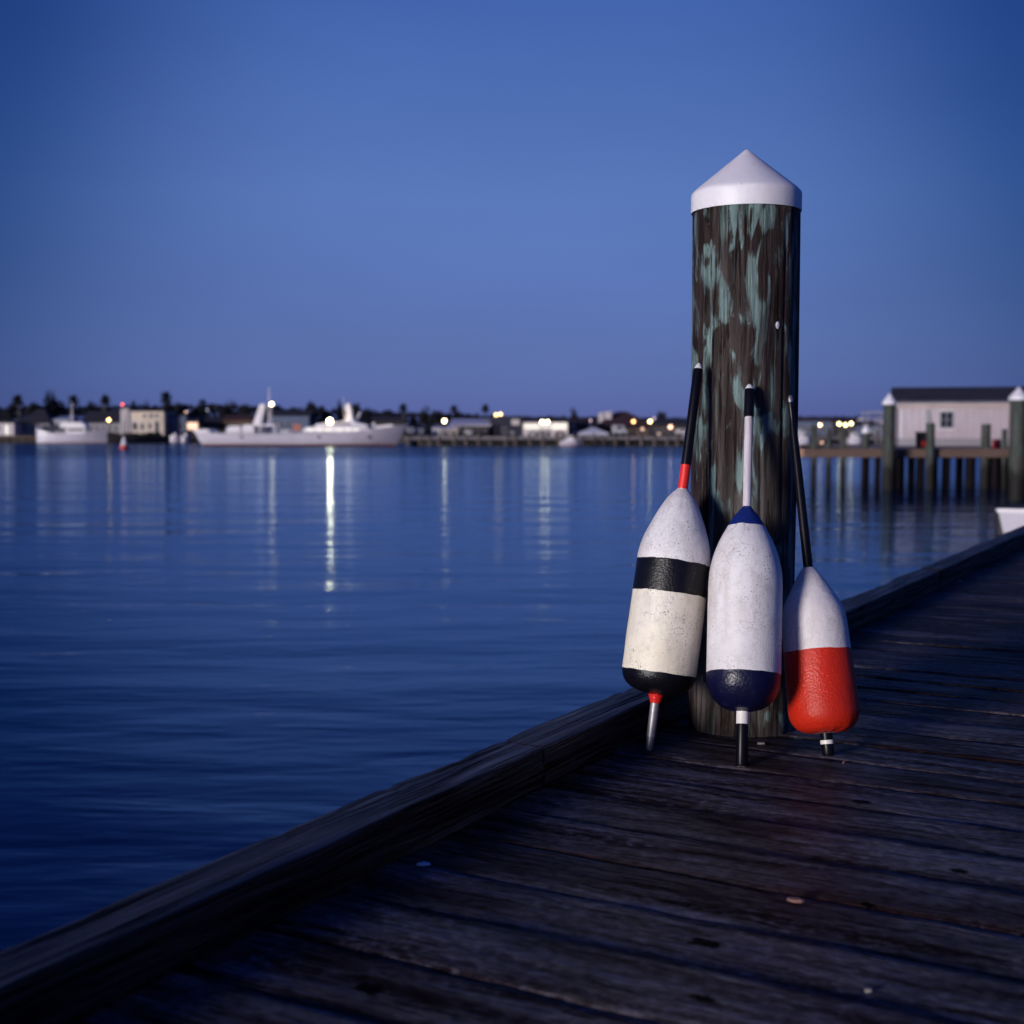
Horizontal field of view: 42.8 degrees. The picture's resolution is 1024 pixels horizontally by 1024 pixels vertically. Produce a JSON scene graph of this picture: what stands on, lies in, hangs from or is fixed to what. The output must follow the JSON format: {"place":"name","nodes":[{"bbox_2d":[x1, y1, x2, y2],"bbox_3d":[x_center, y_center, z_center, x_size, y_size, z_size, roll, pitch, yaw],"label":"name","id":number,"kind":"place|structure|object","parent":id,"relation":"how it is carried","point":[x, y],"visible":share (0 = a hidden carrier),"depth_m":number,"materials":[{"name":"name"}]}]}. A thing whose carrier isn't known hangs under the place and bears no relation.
{"place":"outdoors","nodes":[
{"label":"outdoors","id":0,"kind":"place"},
{"bbox_2d":[0,433,882,445],"bbox_3d":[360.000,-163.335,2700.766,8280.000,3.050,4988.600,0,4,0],"label":"terrain","id":1,"kind":"structure","parent":0,"point":[518,442],"depth_m":212.21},
{"bbox_2d":[1,403,15,420],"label":"tree","id":2,"kind":"object","parent":1,"relation":"on","point":[6,414],"visible":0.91,"depth_m":288.70,"materials":[{"name":"green plant"}]},
{"bbox_2d":[0,421,21,434],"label":"waterfront building","id":3,"kind":"structure","parent":1,"relation":"on","point":[10,427],"depth_m":276.45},
{"bbox_2d":[5,424,8,434],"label":"door","id":4,"kind":"structure","parent":3,"relation":"in","point":[6,425],"depth_m":276.38,"materials":[{"name":"paint"}]},
{"bbox_2d":[12,394,23,420],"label":"palm tree","id":5,"kind":"object","parent":1,"relation":"on","point":[17,400],"visible":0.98,"depth_m":283.03,"materials":[{"name":"plant"}]},
{"bbox_2d":[25,402,42,415],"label":"tree","id":6,"kind":"object","parent":1,"relation":"on","point":[29,408],"visible":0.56,"depth_m":288.07,"materials":[{"name":"green plant"}]},
{"bbox_2d":[21,409,56,434],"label":"house","id":7,"kind":"structure","parent":1,"relation":"on","point":[38,418],"depth_m":280.84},
{"bbox_2d":[43,390,67,417],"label":"tree","id":8,"kind":"object","parent":1,"relation":"on","point":[53,407],"visible":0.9,"depth_m":288.72,"materials":[{"name":"green plant"}]},
{"bbox_2d":[52,416,77,432],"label":"house","id":9,"kind":"structure","parent":1,"relation":"on","point":[63,418],"depth_m":277.55,"materials":[{"name":"paint"}]},
{"bbox_2d":[66,395,79,415],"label":"palm tree","id":10,"kind":"object","parent":1,"relation":"on","point":[73,398],"visible":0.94,"depth_m":282.97,"materials":[{"name":"plant"}]},
{"bbox_2d":[86,400,97,411],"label":"tree","id":11,"kind":"object","parent":1,"relation":"on","point":[92,407],"visible":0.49,"depth_m":289.18,"materials":[{"name":"green plant"}]},
{"bbox_2d":[82,411,120,433],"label":"house","id":12,"kind":"structure","parent":1,"relation":"on","point":[96,420],"depth_m":279.92,"materials":[{"name":"grey"}]},
{"bbox_2d":[99,394,110,411],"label":"palm tree","id":13,"kind":"object","parent":1,"relation":"on","point":[104,400],"visible":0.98,"depth_m":282.97,"materials":[{"name":"plant"}]},
{"bbox_2d":[131,401,139,409],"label":"tree","id":14,"kind":"object","parent":1,"relation":"on","point":[133,406],"visible":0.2,"depth_m":288.33,"materials":[{"name":"green plant"}]},
{"bbox_2d":[121,408,176,434],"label":"waterfront building","id":15,"kind":"structure","parent":1,"relation":"on","point":[135,420],"depth_m":273.33,"materials":[{"name":"beige paint"}]},
{"bbox_2d":[132,422,136,429],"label":"window","id":16,"kind":"structure","parent":15,"relation":"in","point":[134,424],"depth_m":273.36,"materials":[{"name":"glass"}]},
{"bbox_2d":[155,421,158,432],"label":"door","id":17,"kind":"structure","parent":15,"relation":"in","point":[156,422],"depth_m":273.36,"materials":[{"name":"paint"}]},
{"bbox_2d":[107,432,199,442],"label":"seawall","id":18,"kind":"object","parent":1,"relation":"on","point":[112,437],"visible":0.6,"depth_m":267.34,"materials":[{"name":"stone"}]},
{"bbox_2d":[160,391,172,402],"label":"palm tree","id":19,"kind":"object","parent":1,"relation":"on","point":[165,397],"visible":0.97,"depth_m":298.72,"materials":[{"name":"plant"}]},
{"bbox_2d":[161,401,174,409],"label":"tree","id":20,"kind":"object","parent":1,"relation":"on","point":[168,406],"visible":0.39,"depth_m":288.31,"materials":[{"name":"green plant"}]},
{"bbox_2d":[172,401,187,413],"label":"tree","id":21,"kind":"object","parent":1,"relation":"on","point":[178,407],"visible":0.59,"depth_m":288.53,"materials":[{"name":"green plant"}]},
{"bbox_2d":[167,414,196,433],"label":"waterfront building","id":22,"kind":"structure","parent":1,"relation":"on","point":[177,423],"depth_m":276.36,"materials":[{"name":"blue"}]},
{"bbox_2d":[185,420,203,432],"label":"kiosk","id":23,"kind":"object","parent":1,"relation":"on","point":[191,425],"visible":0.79,"depth_m":272.37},
{"bbox_2d":[192,399,208,419],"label":"tree","id":24,"kind":"object","parent":1,"relation":"on","point":[200,411],"visible":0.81,"depth_m":288.59,"materials":[{"name":"green plant"}]},
{"bbox_2d":[199,417,222,432],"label":"house","id":25,"kind":"structure","parent":1,"relation":"on","point":[216,423],"depth_m":278.42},
{"bbox_2d":[218,399,236,416],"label":"tree","id":26,"kind":"object","parent":1,"relation":"on","point":[223,412],"visible":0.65,"depth_m":288.42,"materials":[{"name":"green plant"}]},
{"bbox_2d":[221,415,257,433],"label":"house","id":27,"kind":"structure","parent":1,"relation":"on","point":[235,420],"depth_m":278.38,"materials":[{"name":"paint"}]},
{"bbox_2d":[237,403,251,414],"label":"tree","id":28,"kind":"object","parent":1,"relation":"on","point":[245,409],"visible":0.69,"depth_m":288.80,"materials":[{"name":"green plant"}]},
{"bbox_2d":[270,411,317,433],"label":"building","id":29,"kind":"structure","parent":1,"relation":"on","point":[296,421],"depth_m":281.37,"materials":[{"name":"blue"}]},
{"bbox_2d":[305,401,316,421],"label":"tree","id":30,"kind":"object","parent":1,"relation":"on","point":[311,407],"visible":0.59,"depth_m":288.12,"materials":[{"name":"green plant"}]},
{"bbox_2d":[319,405,332,432],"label":"tree","id":31,"kind":"object","parent":1,"relation":"on","point":[326,415],"visible":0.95,"depth_m":288.71,"materials":[{"name":"green plant"}]},
{"bbox_2d":[336,399,345,420],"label":"tree","id":32,"kind":"object","parent":1,"relation":"on","point":[340,413],"visible":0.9,"depth_m":288.83,"materials":[{"name":"green plant"}]},
{"bbox_2d":[351,402,361,419],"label":"tree","id":33,"kind":"object","parent":1,"relation":"on","point":[356,409],"visible":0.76,"depth_m":288.91,"materials":[{"name":"green plant"}]},
{"bbox_2d":[360,407,377,427],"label":"tree","id":34,"kind":"object","parent":1,"relation":"on","point":[367,417],"visible":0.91,"depth_m":289.10,"materials":[{"name":"green plant"}]},
{"bbox_2d":[380,409,392,415],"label":"tree","id":35,"kind":"object","parent":1,"relation":"on","point":[389,412],"visible":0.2,"depth_m":289.92,"materials":[{"name":"green plant"}]},
{"bbox_2d":[370,416,406,434],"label":"house","id":36,"kind":"structure","parent":1,"relation":"on","point":[388,420],"depth_m":275.40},
{"bbox_2d":[398,403,407,434],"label":"palm tree","id":37,"kind":"object","parent":1,"relation":"on","point":[402,408],"visible":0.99,"depth_m":269.33,"materials":[{"name":"plant"}]},
{"bbox_2d":[407,428,415,435],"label":"van","id":38,"kind":"object","parent":1,"relation":"on","point":[410,431],"visible":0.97,"depth_m":214.79,"materials":[{"name":"white paint"}]},
{"bbox_2d":[416,429,424,435],"bbox_3d":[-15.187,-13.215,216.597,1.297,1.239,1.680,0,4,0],"label":"van","id":39,"kind":"object","parent":1,"relation":"on","point":[420,431],"visible":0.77,"depth_m":215.78,"materials":[{"name":"white paint"}]},
{"bbox_2d":[418,405,429,435],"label":"tree","id":40,"kind":"object","parent":1,"relation":"on","point":[422,417],"visible":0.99,"depth_m":242.84,"materials":[{"name":"green plant"}]},
{"bbox_2d":[432,427,440,435],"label":"storage shed","id":41,"kind":"structure","parent":1,"relation":"on","point":[436,431],"depth_m":218.59,"materials":[{"name":"white"}]},
{"bbox_2d":[431,410,444,426],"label":"tree","id":42,"kind":"object","parent":1,"relation":"on","point":[437,417],"visible":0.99,"depth_m":242.94,"materials":[{"name":"green plant"}]},
{"bbox_2d":[0,403,882,434],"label":"distant treeline","id":43,"kind":"object","parent":1,"relation":"on","point":[213,409],"visible":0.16,"depth_m":322.65,"materials":[{"name":"black plant"}]},
{"bbox_2d":[441,427,449,435],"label":"storage shed","id":44,"kind":"structure","parent":1,"relation":"on","point":[447,431],"depth_m":218.60,"materials":[{"name":"grey"}]},
{"bbox_2d":[449,405,457,413],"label":"palm tree","id":45,"kind":"object","parent":1,"relation":"on","point":[453,408],"visible":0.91,"depth_m":248.89,"materials":[{"name":"plant"}]},
{"bbox_2d":[450,427,458,435],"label":"storage shed","id":46,"kind":"structure","parent":1,"relation":"on","point":[453,431],"depth_m":218.59,"materials":[{"name":"beige paint"}]},
{"bbox_2d":[450,411,464,418],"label":"tree","id":47,"kind":"object","parent":1,"relation":"on","point":[456,415],"visible":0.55,"depth_m":243.22,"materials":[{"name":"green plant"}]},
{"bbox_2d":[464,430,473,435],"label":"parked car","id":48,"kind":"object","parent":1,"relation":"on","point":[467,432],"visible":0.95,"depth_m":213.79,"materials":[{"name":"white paint"}]},
{"bbox_2d":[450,419,490,435],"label":"boat shed","id":49,"kind":"object","parent":1,"relation":"on","point":[479,426],"visible":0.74,"depth_m":225.60,"materials":[{"name":"metal"}]},
{"bbox_2d":[482,404,489,418],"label":"palm tree","id":50,"kind":"object","parent":1,"relation":"on","point":[485,408],"visible":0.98,"depth_m":248.71,"materials":[{"name":"plant"}]},
{"bbox_2d":[499,412,501,435],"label":"street lamp","id":51,"kind":"object","parent":1,"relation":"on","point":[500,413],"visible":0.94,"depth_m":220.42,"materials":[{"name":"metal"}]},
{"bbox_2d":[489,416,522,435],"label":"waterfront building","id":52,"kind":"structure","parent":1,"relation":"on","point":[511,424],"depth_m":227.49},
{"bbox_2d":[527,431,537,435],"bbox_3d":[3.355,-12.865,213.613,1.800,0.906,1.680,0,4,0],"label":"van","id":53,"kind":"object","parent":1,"relation":"on","point":[532,432],"visible":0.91,"depth_m":212.79,"materials":[{"name":"white paint"}]},
{"bbox_2d":[521,418,569,435],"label":"waterfront building","id":54,"kind":"structure","parent":1,"relation":"on","point":[538,426],"depth_m":223.54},
{"bbox_2d":[554,431,565,435],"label":"parked car","id":55,"kind":"object","parent":1,"relation":"on","point":[560,432],"visible":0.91,"depth_m":212.79,"materials":[{"name":"paint"}]},
{"bbox_2d":[570,408,577,419],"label":"tree","id":56,"kind":"object","parent":1,"relation":"on","point":[574,416],"visible":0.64,"depth_m":243.23,"materials":[{"name":"green plant"}]},
{"bbox_2d":[568,420,589,435],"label":"house","id":57,"kind":"structure","parent":1,"relation":"on","point":[575,427],"depth_m":231.55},
{"bbox_2d":[578,428,607,435],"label":"marquee tent","id":58,"kind":"object","parent":1,"relation":"on","point":[591,431],"visible":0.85,"depth_m":213.84,"materials":[{"name":"fabric"}]},
{"bbox_2d":[612,425,626,435],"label":"van","id":59,"kind":"object","parent":1,"relation":"on","point":[618,429],"visible":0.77,"depth_m":214.78,"materials":[{"name":"silver metal"}]},
{"bbox_2d":[591,412,648,435],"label":"restaurant","id":60,"kind":"structure","parent":1,"relation":"on","point":[606,421],"depth_m":238.56,"materials":[{"name":"paint"}]},
{"bbox_2d":[657,411,666,418],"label":"tree","id":61,"kind":"object","parent":1,"relation":"on","point":[661,415],"visible":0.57,"depth_m":242.86,"materials":[{"name":"green plant"}]},
{"bbox_2d":[645,419,686,435],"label":"house","id":62,"kind":"structure","parent":1,"relation":"on","point":[662,427],"depth_m":232.56,"materials":[{"name":"grey"}]},
{"bbox_2d":[675,430,684,435],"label":"van","id":63,"kind":"object","parent":1,"relation":"on","point":[679,432],"visible":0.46,"depth_m":213.79,"materials":[{"name":"white paint"}]},
{"bbox_2d":[798,417,835,435],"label":"house","id":64,"kind":"structure","parent":1,"relation":"on","point":[805,423],"depth_m":231.52,"materials":[{"name":"blue"}]},
{"bbox_2d":[830,420,857,435],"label":"boat shed","id":65,"kind":"object","parent":1,"relation":"on","point":[835,427],"visible":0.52,"depth_m":229.55,"materials":[{"name":"paint"}]},
{"bbox_2d":[853,420,882,435],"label":"boat shed","id":66,"kind":"object","parent":1,"relation":"on","point":[858,426],"visible":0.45,"depth_m":227.53,"materials":[{"name":"blue"}]},
{"bbox_2d":[857,418,882,423],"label":"house","id":67,"kind":"structure","parent":1,"relation":"on","point":[880,420],"depth_m":247.41,"materials":[{"name":"grey"}]},
{"bbox_2d":[870,430,877,435],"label":"parked car","id":68,"kind":"object","parent":1,"relation":"on","point":[872,432],"visible":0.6,"depth_m":214.79,"materials":[{"name":"silver metal"}]},
{"bbox_2d":[0,443,1023,950],"bbox_3d":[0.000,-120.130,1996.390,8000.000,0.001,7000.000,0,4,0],"label":"water","id":69,"kind":"structure","parent":0,"point":[208,655],"depth_m":16.12,"materials":[{"name":"blue liquid"}]},
{"bbox_2d":[0,435,35,442],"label":"dock","id":70,"kind":"object","parent":69,"relation":"in","point":[14,437],"visible":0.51,"depth_m":265.57,"materials":[{"name":"wood"}]},
{"bbox_2d":[36,402,106,443],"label":"motor sailer","id":71,"kind":"object","parent":69,"relation":"on","point":[77,433],"visible":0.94,"depth_m":252.15,"materials":[{"name":"white paint"}]},
{"bbox_2d":[120,437,128,448],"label":"channel buoy","id":72,"kind":"object","parent":69,"relation":"on","point":[124,445],"visible":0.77,"depth_m":171.43,"materials":[{"name":"red plastic"}]},
{"bbox_2d":[170,433,180,442],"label":"skiff","id":73,"kind":"object","parent":69,"relation":"on","point":[174,438],"visible":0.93,"depth_m":258.94,"materials":[{"name":"white paint"}]},
{"bbox_2d":[181,433,189,442],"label":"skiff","id":74,"kind":"object","parent":69,"relation":"on","point":[185,438],"visible":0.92,"depth_m":259.00,"materials":[{"name":"white paint"}]},
{"bbox_2d":[193,392,407,445],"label":"ship","id":75,"kind":"object","parent":69,"relation":"on","point":[350,431],"visible":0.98,"depth_m":206.16,"materials":[{"name":"white paint"}]},
{"bbox_2d":[0,526,1023,1023],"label":"wooden dock","id":76,"kind":"object","parent":69,"relation":"in","point":[594,862],"visible":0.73,"depth_m":2.12,"materials":[{"name":"brown wood"}]},
{"bbox_2d":[417,862,430,865],"bbox_3d":[-0.153,0.608,2.255,0.025,0.005,0.010,0,4,-6],"label":"wood chip","id":77,"kind":"object","parent":76,"relation":"on","point":[423,864],"visible":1,"depth_m":2.25,"materials":[{"name":"blue wood"}]},
{"bbox_2d":[622,363,709,750],"bbox_3d":[0.388,0.099,3.114,0.176,0.938,0.177,3,-9,38],"label":"fishing float","id":78,"kind":"object","parent":76,"relation":"on","point":[665,623],"visible":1,"depth_m":3.04,"materials":[{"name":"white paint"}]},
{"bbox_2d":[706,384,782,766],"bbox_3d":[0.541,0.131,3.023,0.169,0.903,0.170,1,-14,12],"label":"fishing float","id":79,"kind":"object","parent":76,"relation":"on","point":[744,631],"visible":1,"depth_m":2.93,"materials":[{"name":"white paint"}]},
{"bbox_2d":[787,897,804,902],"bbox_3d":[0.453,0.619,2.081,0.028,0.005,0.015,1,4,17],"label":"wood chip","id":80,"kind":"object","parent":76,"relation":"on","point":[795,899],"visible":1,"depth_m":2.08,"materials":[{"name":"brown wood"}]},
{"bbox_2d":[782,395,859,755],"bbox_3d":[0.705,0.139,3.103,0.163,0.868,0.164,-1,-13,-12],"label":"fishing float","id":81,"kind":"object","parent":76,"relation":"on","point":[821,692],"visible":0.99,"depth_m":3.00,"materials":[{"name":"red paint"}]},
{"bbox_2d":[560,436,580,446],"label":"cabin cruiser","id":82,"kind":"object","parent":69,"relation":"on","point":[570,441],"visible":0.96,"depth_m":200.91,"materials":[{"name":"white paint"}]},
{"bbox_2d":[405,433,882,445],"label":"wharf","id":83,"kind":"structure","parent":69,"relation":"in","point":[557,438],"depth_m":206.66,"materials":[{"name":"brown wood"}]},
{"bbox_2d":[689,149,801,737],"bbox_3d":[0.584,1.419,3.391,0.273,4.652,0.273,0,4,0],"label":"mooring piling","id":84,"kind":"object","parent":69,"relation":"in","point":[746,207],"visible":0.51,"depth_m":3.18,"materials":[{"name":"brown wood"}]},
{"bbox_2d":[798,433,810,446],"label":"cabin boat","id":85,"kind":"object","parent":69,"relation":"on","point":[803,438],"visible":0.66,"depth_m":198.71,"materials":[{"name":"white paint"}]},
{"bbox_2d":[846,433,861,443],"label":"cabin boat","id":86,"kind":"object","parent":69,"relation":"on","point":[854,438],"visible":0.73,"depth_m":198.75,"materials":[{"name":"white paint"}]},
{"bbox_2d":[862,425,869,488],"bbox_3d":[14.106,-0.966,52.139,0.341,5.048,0.341,0,4,0],"label":"capped post","id":87,"kind":"object","parent":69,"relation":"in","point":[865,437],"visible":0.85,"depth_m":51.92,"materials":[{"name":"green wood"}]},
{"bbox_2d":[861,411,882,443],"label":"boat lift","id":88,"kind":"object","parent":69,"relation":"in","point":[872,412],"visible":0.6,"depth_m":189.11,"materials":[{"name":"grey metal"}]},
{"bbox_2d":[882,393,896,489],"bbox_3d":[14.619,-1.480,50.704,0.549,6.249,0.549,0,4,0],"label":"capped post","id":89,"kind":"object","parent":69,"relation":"in","point":[889,403],"visible":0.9,"depth_m":50.45,"materials":[{"name":"green wood"}]},
{"bbox_2d":[799,423,1008,489],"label":"narrow pier","id":90,"kind":"structure","parent":69,"relation":"in","point":[993,468],"depth_m":51.76,"materials":[{"name":"brown wood"}]},
{"bbox_2d":[994,504,1023,536],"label":"moored skiff","id":91,"kind":"object","parent":69,"relation":"on","point":[1008,519],"visible":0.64,"depth_m":24.22,"materials":[{"name":"paint"}]},
{"bbox_2d":[1007,387,1023,500],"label":"capped post","id":92,"kind":"object","parent":69,"relation":"in","point":[1016,458],"visible":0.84,"depth_m":42.74,"materials":[{"name":"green wood"}]},
{"bbox_2d":[0,0,1023,431],"label":"sky","id":93,"kind":"structure","parent":0,"point":[380,205],"materials":[{"name":"blue"}]},
{"bbox_2d":[915,432,925,448],"bbox_3d":[16.454,-2.889,52.522,0.400,0.680,0.400,0,4,0],"label":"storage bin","id":94,"kind":"object","parent":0,"point":[920,437],"visible":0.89,"depth_m":52.36,"materials":[{"name":"black"}]},
{"bbox_2d":[891,386,1023,445],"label":"pier building","id":95,"kind":"structure","parent":0,"point":[958,416],"depth_m":63.33,"materials":[{"name":"paint"}]},
{"bbox_2d":[939,411,953,428],"bbox_3d":[21.083,-4.474,63.281,0.648,0.850,0.059,1,4,14],"label":"window","id":96,"kind":"structure","parent":95,"relation":"in","point":[946,417],"depth_m":63.26,"materials":[{"name":"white glass"}]},
{"bbox_2d":[992,439,1000,448],"bbox_3d":[19.660,-2.776,52.929,0.344,0.405,0.344,0,4,0],"label":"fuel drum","id":97,"kind":"object","parent":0,"point":[996,444],"visible":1,"depth_m":52.80,"materials":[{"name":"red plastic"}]}
]}

